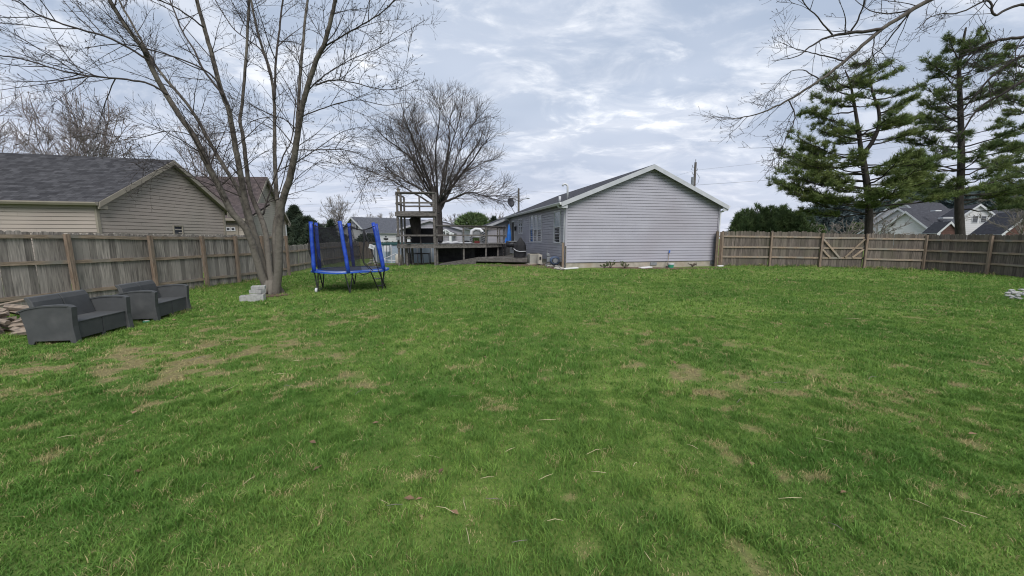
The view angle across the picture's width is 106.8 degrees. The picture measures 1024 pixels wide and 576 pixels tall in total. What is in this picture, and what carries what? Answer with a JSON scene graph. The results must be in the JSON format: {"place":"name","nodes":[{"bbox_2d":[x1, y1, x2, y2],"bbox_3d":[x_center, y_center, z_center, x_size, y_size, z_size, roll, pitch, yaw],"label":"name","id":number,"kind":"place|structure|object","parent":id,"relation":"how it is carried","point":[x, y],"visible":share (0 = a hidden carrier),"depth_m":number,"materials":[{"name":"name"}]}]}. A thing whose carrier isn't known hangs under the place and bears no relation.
{"place":"outdoors","nodes":[
{"label":"outdoors","id":0,"kind":"place"},
{"bbox_2d":[384,253,401,263],"bbox_3d":[-7.201,-1.764,22.865,1.152,0.646,0.390,0,7,0],"label":"filter tank","id":1,"kind":"object","parent":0,"point":[396,259],"visible":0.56,"depth_m":22.76,"materials":[{"name":"beige plastic"}]},
{"bbox_2d":[438,240,459,243],"bbox_3d":[-3.684,-2.673,22.044,1.273,0.283,0.301,0,7,0],"label":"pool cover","id":2,"kind":"object","parent":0,"point":[447,242],"visible":0.94,"depth_m":21.99,"materials":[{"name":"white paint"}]},
{"bbox_2d":[0,239,1023,575],"bbox_3d":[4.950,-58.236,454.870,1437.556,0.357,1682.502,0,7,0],"label":"ground","id":3,"kind":"structure","parent":0,"point":[760,567],"depth_m":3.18,"materials":[{"name":"green plant"}]},
{"bbox_2d":[3,304,28,310],"bbox_3d":[-9.415,0.386,7.311,0.501,0.188,0.134,-2,8,-14],"label":"firewood log","id":4,"kind":"object","parent":3,"relation":"on","point":[16,307],"visible":0.5,"depth_m":7.25,"materials":[{"name":"beige wood"}]},
{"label":"firewood log","id":5,"kind":"object","parent":4,"relation":"on","visible":0},
{"bbox_2d":[9,310,19,314],"bbox_3d":[-9.532,0.468,7.277,0.353,0.143,0.104,1,8,6],"label":"firewood log","id":6,"kind":"object","parent":5,"relation":"on","point":[13,312],"visible":0.35,"depth_m":7.26,"materials":[{"name":"beige wood"}]},
{"bbox_2d":[9,326,24,331],"bbox_3d":[-8.860,0.793,6.900,0.415,0.198,0.129,0,7,0],"label":"firewood log","id":7,"kind":"object","parent":3,"relation":"on","point":[14,328],"visible":0.37,"depth_m":6.87,"materials":[{"name":"beige wood"}]},
{"bbox_2d":[9,330,26,335],"bbox_3d":[-8.753,0.798,6.839,0.482,0.188,0.116,-1,8,-4],"label":"firewood log","id":8,"kind":"object","parent":3,"relation":"on","point":[18,331],"visible":0.34,"depth_m":6.80,"materials":[{"name":"beige wood"}]},
{"bbox_2d":[0,65,44,153],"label":"bare tree","id":9,"kind":"object","parent":3,"relation":"on","point":[4,133],"visible":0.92,"depth_m":34.78,"materials":[{"name":"plant"}]},
{"bbox_2d":[0,80,118,157],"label":"bare tree","id":10,"kind":"object","parent":3,"relation":"on","point":[34,116],"visible":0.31,"depth_m":44.80,"materials":[{"name":"plant"}]},
{"bbox_2d":[16,290,133,344],"bbox_3d":[-7.677,0.474,6.755,0.775,0.783,1.161,-1,8,-9],"label":"garden sofa","id":11,"kind":"object","parent":3,"relation":"on","point":[75,316],"visible":0.93,"depth_m":6.45,"materials":[{"name":"wicker"}]},
{"bbox_2d":[32,91,149,157],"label":"bare tree","id":12,"kind":"object","parent":3,"relation":"on","point":[83,140],"visible":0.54,"depth_m":42.99,"materials":[{"name":"plant"}]},
{"bbox_2d":[0,152,230,283],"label":"tan house","id":13,"kind":"structure","parent":3,"relation":"on","point":[39,193],"depth_m":15.62,"materials":[{"name":"plastic"}]},
{"bbox_2d":[172,225,183,234],"bbox_3d":[-15.683,-2.708,17.854,0.098,0.487,0.503,1,8,7],"label":"window","id":14,"kind":"structure","parent":13,"relation":"in","point":[176,232],"depth_m":17.84,"materials":[{"name":"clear glass"}]},
{"bbox_2d":[0,230,290,307],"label":"wooden fence","id":15,"kind":"object","parent":3,"relation":"on","point":[94,265],"visible":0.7,"depth_m":10.83,"materials":[{"name":"brown wood"}]},
{"bbox_2d":[115,280,190,320],"bbox_3d":[-7.943,0.251,8.427,0.775,0.783,1.215,-2,8,-13],"label":"garden sofa","id":16,"kind":"object","parent":3,"relation":"on","point":[149,299],"visible":0.86,"depth_m":8.20,"materials":[{"name":"wicker"}]},
{"bbox_2d":[169,118,235,176],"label":"bare tree","id":17,"kind":"object","parent":3,"relation":"on","point":[198,163],"visible":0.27,"depth_m":57.29,"materials":[{"name":"plant"}]},
{"bbox_2d":[0,0,440,294],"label":"maple tree","id":18,"kind":"object","parent":3,"relation":"on","point":[269,268],"visible":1,"depth_m":10.61,"materials":[{"name":"brown plant"}]},
{"bbox_2d":[194,176,290,245],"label":"tan house","id":19,"kind":"structure","parent":3,"relation":"on","point":[233,227],"depth_m":26.50,"materials":[{"name":"beige plastic"}]},
{"bbox_2d":[226,225,238,234],"bbox_3d":[-17.307,-2.703,23.566,0.811,2.411,0.095,0,7,0],"label":"garage door","id":20,"kind":"structure","parent":19,"relation":"in","point":[231,229],"depth_m":23.43,"materials":[{"name":"white paint"}]},
{"bbox_2d":[239,295,247,301],"bbox_3d":[-7.467,0.282,10.628,0.220,0.150,0.260,-3,8,-25],"label":"cinder block","id":21,"kind":"object","parent":3,"relation":"on","point":[243,297],"depth_m":10.51,"materials":[{"name":"grey concrete"}]},
{"bbox_2d":[247,294,265,301],"bbox_3d":[-7.100,0.268,10.575,0.380,0.190,0.190,-2,8,-15],"label":"cinder block","id":22,"kind":"object","parent":3,"relation":"on","point":[254,297],"depth_m":10.50,"materials":[{"name":"grey concrete"}]},
{"bbox_2d":[249,289,265,293],"bbox_3d":[-7.168,0.095,10.704,0.360,0.100,0.200,1,8,6],"label":"cinder block","id":23,"kind":"object","parent":22,"relation":"on","point":[257,291],"depth_m":10.61,"materials":[{"name":"grey concrete"}]},
{"bbox_2d":[251,285,265,289],"bbox_3d":[-7.162,-0.015,10.736,0.330,0.090,0.190,-3,13,-22],"label":"cinder block","id":24,"kind":"object","parent":23,"relation":"on","point":[257,287],"depth_m":10.67,"materials":[{"name":"grey concrete"}]},
{"bbox_2d":[266,293,292,296],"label":"bare soil","id":25,"kind":"structure","parent":3,"relation":"on","point":[273,295],"depth_m":11.49,"materials":[{"name":"brown soil"}]},
{"bbox_2d":[286,225,297,246],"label":"evergreen tree","id":26,"kind":"object","parent":3,"relation":"on","point":[288,232],"visible":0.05,"depth_m":48.89,"materials":[{"name":"green plant"}]},
{"bbox_2d":[286,204,303,245],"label":"spruce tree","id":27,"kind":"object","parent":3,"relation":"on","point":[293,211],"visible":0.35,"depth_m":50.58,"materials":[{"name":"green plant"}]},
{"bbox_2d":[285,243,311,271],"bbox_3d":[-11.462,-2.152,23.871,0.150,1.471,12.125,-1,8,-4],"label":"wooden fence","id":28,"kind":"object","parent":3,"relation":"on","point":[300,253],"visible":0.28,"depth_m":20.04,"materials":[{"name":"brown wood"}]},
{"bbox_2d":[287,214,317,245],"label":"evergreen tree","id":29,"kind":"object","parent":3,"relation":"on","point":[298,223],"visible":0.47,"depth_m":48.19,"materials":[{"name":"green plant"}]},
{"bbox_2d":[299,221,325,244],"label":"evergreen tree","id":30,"kind":"object","parent":3,"relation":"on","point":[303,239],"visible":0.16,"depth_m":46.62,"materials":[{"name":"green plant"}]},
{"bbox_2d":[326,219,334,227],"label":"evergreen tree","id":31,"kind":"object","parent":3,"relation":"on","point":[330,222],"visible":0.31,"depth_m":60.84,"materials":[{"name":"green plant"}]},
{"bbox_2d":[317,194,356,224],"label":"bare tree","id":32,"kind":"object","parent":3,"relation":"on","point":[339,213],"visible":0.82,"depth_m":72.96,"materials":[{"name":"grey plant"}]},
{"bbox_2d":[308,221,388,292],"bbox_3d":[-5.446,-1.086,12.826,2.711,2.269,2.544,0,7,0],"label":"trampoline","id":33,"kind":"object","parent":3,"relation":"on","point":[339,248],"visible":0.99,"depth_m":11.92,"materials":[{"name":"blue plastic"}]},
{"bbox_2d":[370,270,386,289],"bbox_3d":[-4.266,-0.243,12.170,0.279,0.763,1.161,-1,8,-8],"label":"ladder","id":34,"kind":"object","parent":33,"relation":"attached to","point":[378,278],"visible":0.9,"depth_m":12.03,"materials":[{"name":"black metal"}]},
{"bbox_2d":[344,217,424,241],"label":"house","id":35,"kind":"structure","parent":3,"relation":"on","point":[387,227],"depth_m":60.72,"materials":[{"name":"white"}]},
{"bbox_2d":[380,234,387,241],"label":"garage door","id":36,"kind":"structure","parent":35,"relation":"in","point":[382,236],"depth_m":59.66,"materials":[{"name":"white paint"}]},
{"bbox_2d":[375,212,399,217],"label":"bare tree","id":37,"kind":"object","parent":3,"relation":"on","point":[381,214],"visible":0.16,"depth_m":108.16,"materials":[{"name":"grey plant"}]},
{"bbox_2d":[385,263,439,264],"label":"bare soil","id":38,"kind":"structure","parent":3,"relation":"on","point":[411,264],"depth_m":22.58,"materials":[{"name":"brown soil"}]},
{"bbox_2d":[408,253,430,264],"bbox_3d":[-5.275,-1.658,21.770,1.345,0.694,1.043,0,7,0],"label":"metal rack","id":39,"kind":"object","parent":3,"relation":"on","point":[417,257],"visible":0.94,"depth_m":21.27,"materials":[{"name":"black metal"}]},
{"bbox_2d":[381,242,469,262],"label":"above ground pool","id":40,"kind":"structure","parent":3,"relation":"on","point":[392,248],"depth_m":23.84,"materials":[{"name":"white paint"}]},
{"bbox_2d":[396,219,470,241],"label":"house","id":41,"kind":"structure","parent":3,"relation":"on","point":[428,223],"depth_m":51.48,"materials":[{"name":"grey plastic"}]},
{"bbox_2d":[342,77,526,239],"bbox_3d":[-5.568,-8.728,28.848,11.430,13.310,12.171,6,10,41],"label":"shade tree","id":42,"kind":"object","parent":3,"relation":"on","point":[449,178],"visible":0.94,"depth_m":28.13,"materials":[{"name":"brown plant"}]},
{"bbox_2d":[442,214,459,223],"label":"bare tree","id":43,"kind":"object","parent":3,"relation":"on","point":[454,219],"visible":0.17,"depth_m":78.29,"materials":[{"name":"grey plant"}]},
{"bbox_2d":[395,192,509,265],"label":"wooden deck","id":44,"kind":"structure","parent":3,"relation":"on","point":[427,237],"depth_m":22.05,"materials":[{"name":"grey wood"}]},
{"bbox_2d":[409,217,420,234],"bbox_3d":[-5.572,-3.555,21.823,0.656,1.162,0.583,0,7,0],"label":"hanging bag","id":45,"kind":"object","parent":44,"relation":"hanging from","point":[415,224],"visible":0.93,"depth_m":21.60,"materials":[{"name":"black fabric"}]},
{"bbox_2d":[469,228,484,242],"bbox_3d":[-2.035,-3.133,22.669,1.028,0.938,0.289,0,7,0],"label":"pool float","id":46,"kind":"object","parent":44,"relation":"on","point":[475,231],"visible":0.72,"depth_m":22.61,"materials":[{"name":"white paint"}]},
{"bbox_2d":[505,225,511,253],"bbox_3d":[-0.269,-3.518,27.274,0.583,2.120,0.468,0,7,0],"label":"patio umbrella","id":47,"kind":"object","parent":44,"relation":"on","point":[508,238],"visible":0.56,"depth_m":27.13,"materials":[{"name":"blue fabric"}]},
{"bbox_2d":[453,210,490,242],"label":"tree","id":48,"kind":"object","parent":3,"relation":"on","point":[474,218],"visible":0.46,"depth_m":67.07,"materials":[{"name":"green plant"}]},
{"bbox_2d":[439,255,526,264],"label":"platform","id":49,"kind":"structure","parent":3,"relation":"on","point":[491,258],"depth_m":21.68,"materials":[{"name":"grey wood"}]},
{"bbox_2d":[506,241,516,246],"bbox_3d":[-0.037,-2.431,23.477,0.650,0.955,0.387,0,7,0],"label":"smoker grill","id":50,"kind":"object","parent":49,"relation":"on","point":[510,243],"visible":0.6,"depth_m":23.28,"materials":[{"name":"black metal"}]},
{"bbox_2d":[514,238,525,256],"bbox_3d":[0.460,-2.358,22.138,0.753,1.120,0.708,0,7,0],"label":"covered grill","id":51,"kind":"object","parent":49,"relation":"on","point":[519,247],"visible":1,"depth_m":21.94,"materials":[{"name":"black fabric"}]},
{"bbox_2d":[489,215,497,221],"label":"evergreen tree","id":52,"kind":"object","parent":3,"relation":"on","point":[493,218],"visible":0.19,"depth_m":78.40,"materials":[{"name":"green plant"}]},
{"bbox_2d":[10,267,998,513],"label":"fallen leaves","id":53,"kind":"object","parent":3,"relation":"on","point":[456,511],"visible":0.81,"depth_m":3.36,"materials":[{"name":"brown plant"}]},
{"bbox_2d":[471,264,544,265],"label":"bare soil","id":54,"kind":"structure","parent":3,"relation":"on","point":[508,265],"depth_m":20.60,"materials":[{"name":"brown soil"}]},
{"bbox_2d":[537,254,541,263],"bbox_3d":[1.494,-1.558,20.556,0.200,0.500,0.332,-2,8,-12],"label":"utility box","id":55,"kind":"object","parent":54,"relation":"on","point":[539,258],"visible":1,"depth_m":20.44,"materials":[{"name":"beige plastic"}]},
{"bbox_2d":[518,188,529,211],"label":"utility pole","id":56,"kind":"object","parent":3,"relation":"on","point":[519,199],"visible":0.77,"depth_m":56.68,"materials":[{"name":"brown wood"}]},
{"bbox_2d":[525,253,537,264],"bbox_3d":[1.200,-1.616,21.170,0.800,0.632,0.800,-2,8,-12],"label":"air conditioner","id":57,"kind":"object","parent":3,"relation":"on","point":[531,258],"visible":0.77,"depth_m":20.90,"materials":[{"name":"beige plastic"}]},
{"bbox_2d":[562,243,565,267],"bbox_3d":[2.503,-1.505,18.318,0.205,1.361,0.115,0,7,0],"label":"wooden post","id":58,"kind":"object","parent":3,"relation":"on","point":[563,255],"visible":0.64,"depth_m":18.26,"materials":[{"name":"brown wood"}]},
{"bbox_2d":[469,164,730,267],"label":"ranch house","id":59,"kind":"structure","parent":3,"relation":"on","point":[652,215],"depth_m":19.20,"materials":[{"name":"grey plastic"}]},
{"bbox_2d":[507,198,515,213],"bbox_3d":[0.001,-5.821,26.997,0.642,1.185,0.643,0,7,0],"label":"satellite dish","id":60,"kind":"object","parent":59,"relation":"attached to","point":[511,202],"visible":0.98,"depth_m":27.11,"materials":[{"name":"grey metal"}]},
{"bbox_2d":[511,221,514,249],"bbox_3d":[0.088,-4.083,29.517,0.070,2.195,1.140,-2,8,-12],"label":"door","id":61,"kind":"structure","parent":59,"relation":"in","point":[512,222],"depth_m":29.51,"materials":[{"name":"black metal"}]},
{"bbox_2d":[520,219,522,233],"bbox_3d":[0.675,-4.338,26.809,0.142,1.025,0.555,-1,8,-5],"label":"window","id":62,"kind":"structure","parent":59,"relation":"in","point":[521,220],"depth_m":26.81,"materials":[{"name":"grey glass"}]},
{"bbox_2d":[529,215,533,242],"bbox_3d":[1.261,-3.753,24.201,0.207,1.703,0.848,0,8,-3],"label":"window","id":63,"kind":"structure","parent":59,"relation":"in","point":[531,227],"depth_m":24.26,"materials":[{"name":"grey glass"}]},
{"bbox_2d":[533,215,537,242],"bbox_3d":[1.449,-3.622,23.355,0.195,1.646,0.790,0,8,-4],"label":"window","id":64,"kind":"structure","parent":59,"relation":"in","point":[534,220],"depth_m":23.51,"materials":[{"name":"grey glass"}]},
{"bbox_2d":[537,215,541,242],"bbox_3d":[1.635,-3.492,22.517,0.205,1.589,0.839,0,8,-3],"label":"window","id":65,"kind":"structure","parent":59,"relation":"in","point":[538,238],"depth_m":22.53,"materials":[{"name":"grey glass"}]},
{"bbox_2d":[553,210,560,242],"bbox_3d":[2.319,-3.118,19.431,0.235,1.639,0.974,0,8,-3],"label":"window","id":66,"kind":"structure","parent":59,"relation":"in","point":[556,223],"depth_m":19.40,"materials":[{"name":"grey glass"}]},
{"bbox_2d":[605,267,734,268],"bbox_3d":[6.715,-1.006,19.027,9.429,0.104,0.956,0,7,0],"label":"garden bed","id":67,"kind":"object","parent":3,"relation":"on","point":[656,268],"visible":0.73,"depth_m":18.96,"materials":[{"name":"soil"}]},
{"bbox_2d":[691,160,699,185],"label":"utility pole","id":68,"kind":"object","parent":3,"relation":"on","point":[693,181],"visible":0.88,"depth_m":44.53,"materials":[{"name":"brown wood"}]},
{"bbox_2d":[714,230,721,266],"bbox_3d":[10.858,-2.059,20.018,0.577,1.953,0.170,-7,10,-44],"label":"fence post","id":69,"kind":"object","parent":3,"relation":"on","point":[717,256],"visible":0.92,"depth_m":19.91,"materials":[{"name":"brown wood"}]},
{"bbox_2d":[726,208,761,245],"bbox_3d":[19.454,-4.551,31.721,3.784,4.481,3.817,0,7,0],"label":"juniper shrub","id":70,"kind":"object","parent":3,"relation":"on","point":[743,220],"visible":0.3,"depth_m":31.08,"materials":[{"name":"green plant"}]},
{"bbox_2d":[748,202,771,255],"bbox_3d":[20.570,-4.874,31.982,4.243,4.935,4.144,0,7,0],"label":"juniper shrub","id":71,"kind":"object","parent":3,"relation":"on","point":[759,217],"visible":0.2,"depth_m":31.10,"materials":[{"name":"green plant"}]},
{"bbox_2d":[759,203,791,252],"bbox_3d":[21.647,-4.670,31.618,3.988,4.717,3.955,0,7,0],"label":"juniper shrub","id":72,"kind":"object","parent":3,"relation":"on","point":[775,222],"visible":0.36,"depth_m":30.89,"materials":[{"name":"green plant"}]},
{"bbox_2d":[770,202,796,231],"bbox_3d":[22.726,-4.802,32.033,3.467,4.749,3.404,0,7,0],"label":"juniper shrub","id":73,"kind":"object","parent":3,"relation":"on","point":[786,211],"visible":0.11,"depth_m":31.09,"materials":[{"name":"green plant"}]},
{"bbox_2d":[782,209,818,232],"bbox_3d":[23.720,-4.456,31.677,4.158,4.230,4.243,0,7,0],"label":"juniper shrub","id":74,"kind":"object","parent":3,"relation":"on","point":[802,223],"visible":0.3,"depth_m":30.74,"materials":[{"name":"green plant"}]},
{"bbox_2d":[813,223,829,240],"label":"young tree","id":75,"kind":"object","parent":3,"relation":"on","point":[822,227],"visible":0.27,"depth_m":58.84,"materials":[{"name":"green plant"}]},
{"bbox_2d":[824,222,846,233],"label":"bare shrub","id":76,"kind":"object","parent":3,"relation":"on","point":[832,230],"visible":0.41,"depth_m":55.04,"materials":[{"name":"plant"}]},
{"bbox_2d":[834,219,861,233],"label":"bare shrub","id":77,"kind":"object","parent":3,"relation":"on","point":[847,228],"visible":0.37,"depth_m":57.40,"materials":[{"name":"brown plant"}]},
{"bbox_2d":[847,222,864,233],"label":"young tree","id":78,"kind":"object","parent":3,"relation":"on","point":[858,225],"visible":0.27,"depth_m":59.09,"materials":[{"name":"green plant"}]},
{"bbox_2d":[692,0,1023,181],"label":"overhanging tree","id":79,"kind":"object","parent":3,"relation":"on","point":[906,14],"visible":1,"depth_m":8.11,"materials":[{"name":"brown plant"}]},
{"bbox_2d":[720,231,1023,276],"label":"wooden fence","id":80,"kind":"object","parent":3,"relation":"on","point":[1001,255],"visible":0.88,"depth_m":19.89,"materials":[{"name":"brown wood"}]},
{"bbox_2d":[850,211,913,234],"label":"ornamental tree","id":81,"kind":"object","parent":3,"relation":"on","point":[883,224],"visible":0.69,"depth_m":45.13,"materials":[{"name":"brown plant"}]},
{"bbox_2d":[765,56,999,246],"bbox_3d":[22.853,-8.300,24.599,12.502,13.408,9.000,0,7,0],"label":"pine tree","id":82,"kind":"object","parent":3,"relation":"on","point":[823,175],"visible":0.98,"depth_m":24.31,"materials":[{"name":"green plant"}]},
{"bbox_2d":[797,180,1023,239],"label":"distant wood","id":83,"kind":"object","parent":3,"relation":"on","point":[828,220],"visible":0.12,"depth_m":83.59,"materials":[{"name":"green plant"}]},
{"bbox_2d":[857,199,1023,250],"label":"white house","id":84,"kind":"structure","parent":3,"relation":"on","point":[927,218],"depth_m":48.64,"materials":[{"name":"grey"}]},
{"bbox_2d":[971,215,978,222],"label":"window","id":85,"kind":"structure","parent":84,"relation":"in","point":[975,220],"depth_m":46.88,"materials":[{"name":"white paint"}]},
{"bbox_2d":[980,215,986,222],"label":"window","id":86,"kind":"structure","parent":84,"relation":"in","point":[984,216],"depth_m":46.54,"materials":[{"name":"white paint"}]},
{"bbox_2d":[892,24,1023,259],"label":"pine tree","id":87,"kind":"object","parent":3,"relation":"on","point":[1007,160],"visible":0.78,"depth_m":25.34,"materials":[{"name":"green plant"}]},
{"bbox_2d":[966,195,1023,234],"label":"ornamental tree","id":88,"kind":"object","parent":3,"relation":"on","point":[1019,224],"visible":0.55,"depth_m":35.82,"materials":[{"name":"plant"}]},
{"bbox_2d":[978,40,1023,209],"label":"pine tree","id":89,"kind":"object","parent":3,"relation":"on","point":[1004,111],"visible":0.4,"depth_m":27.31,"materials":[{"name":"green plant"}]},
{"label":"loose board","id":90,"kind":"object","parent":3,"relation":"on","visible":0},
{"bbox_2d":[0,299,24,306],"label":"loose board","id":91,"kind":"object","parent":90,"relation":"on","point":[14,302],"visible":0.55,"depth_m":8.16,"materials":[{"name":"beige wood"}]},
{"bbox_2d":[0,0,1023,238],"label":"sky","id":92,"kind":"structure","parent":0,"point":[589,92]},
{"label":"firewood log","id":93,"kind":"object","parent":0,"visible":0},
{"bbox_2d":[8,323,23,328],"bbox_3d":[-8.983,0.683,7.010,0.424,0.112,0.095,-2,8,-16],"label":"firewood log","id":94,"kind":"object","parent":93,"relation":"on","point":[10,326],"visible":0.35,"depth_m":6.95,"materials":[{"name":"beige wood"}]},
{"bbox_2d":[0,319,10,324],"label":"firewood log","id":95,"kind":"object","parent":94,"relation":"on","point":[5,322],"visible":1,"depth_m":6.88,"materials":[{"name":"beige wood"}]},
{"bbox_2d":[11,319,22,322],"bbox_3d":[-8.977,0.601,6.992,0.486,0.190,0.090,1,8,8],"label":"firewood log","id":96,"kind":"object","parent":94,"relation":"on","point":[18,321],"visible":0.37,"depth_m":6.98,"materials":[{"name":"beige wood"}]},
{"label":"firewood log","id":97,"kind":"object","parent":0,"visible":0},
{"bbox_2d":[6,316,16,321],"bbox_3d":[-9.367,0.591,7.072,0.384,0.156,0.098,2,8,13],"label":"firewood log","id":98,"kind":"object","parent":97,"relation":"on","point":[11,319],"visible":0.59,"depth_m":7.03,"materials":[{"name":"beige wood"}]},
{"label":"firewood log","id":99,"kind":"object","parent":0,"visible":0},
{"bbox_2d":[0,311,9,317],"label":"firewood log","id":100,"kind":"object","parent":99,"relation":"on","point":[4,314],"visible":1,"depth_m":7.02,"materials":[{"name":"beige wood"}]},
{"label":"garden bed","id":101,"kind":"structure","parent":0,"visible":0},
{"bbox_2d":[546,251,550,265],"bbox_3d":[1.888,-1.517,19.598,0.237,0.820,0.257,0,7,0],"label":"gas meter","id":102,"kind":"object","parent":101,"relation":"on","point":[548,255],"visible":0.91,"depth_m":19.48,"materials":[{"name":"grey metal"}]},
{"bbox_2d":[549,256,560,264],"bbox_3d":[2.203,-1.323,19.151,0.609,0.568,0.300,0,7,0],"label":"hose reel","id":103,"kind":"object","parent":101,"relation":"on","point":[555,261],"visible":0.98,"depth_m":19.04,"materials":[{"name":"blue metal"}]}
]}

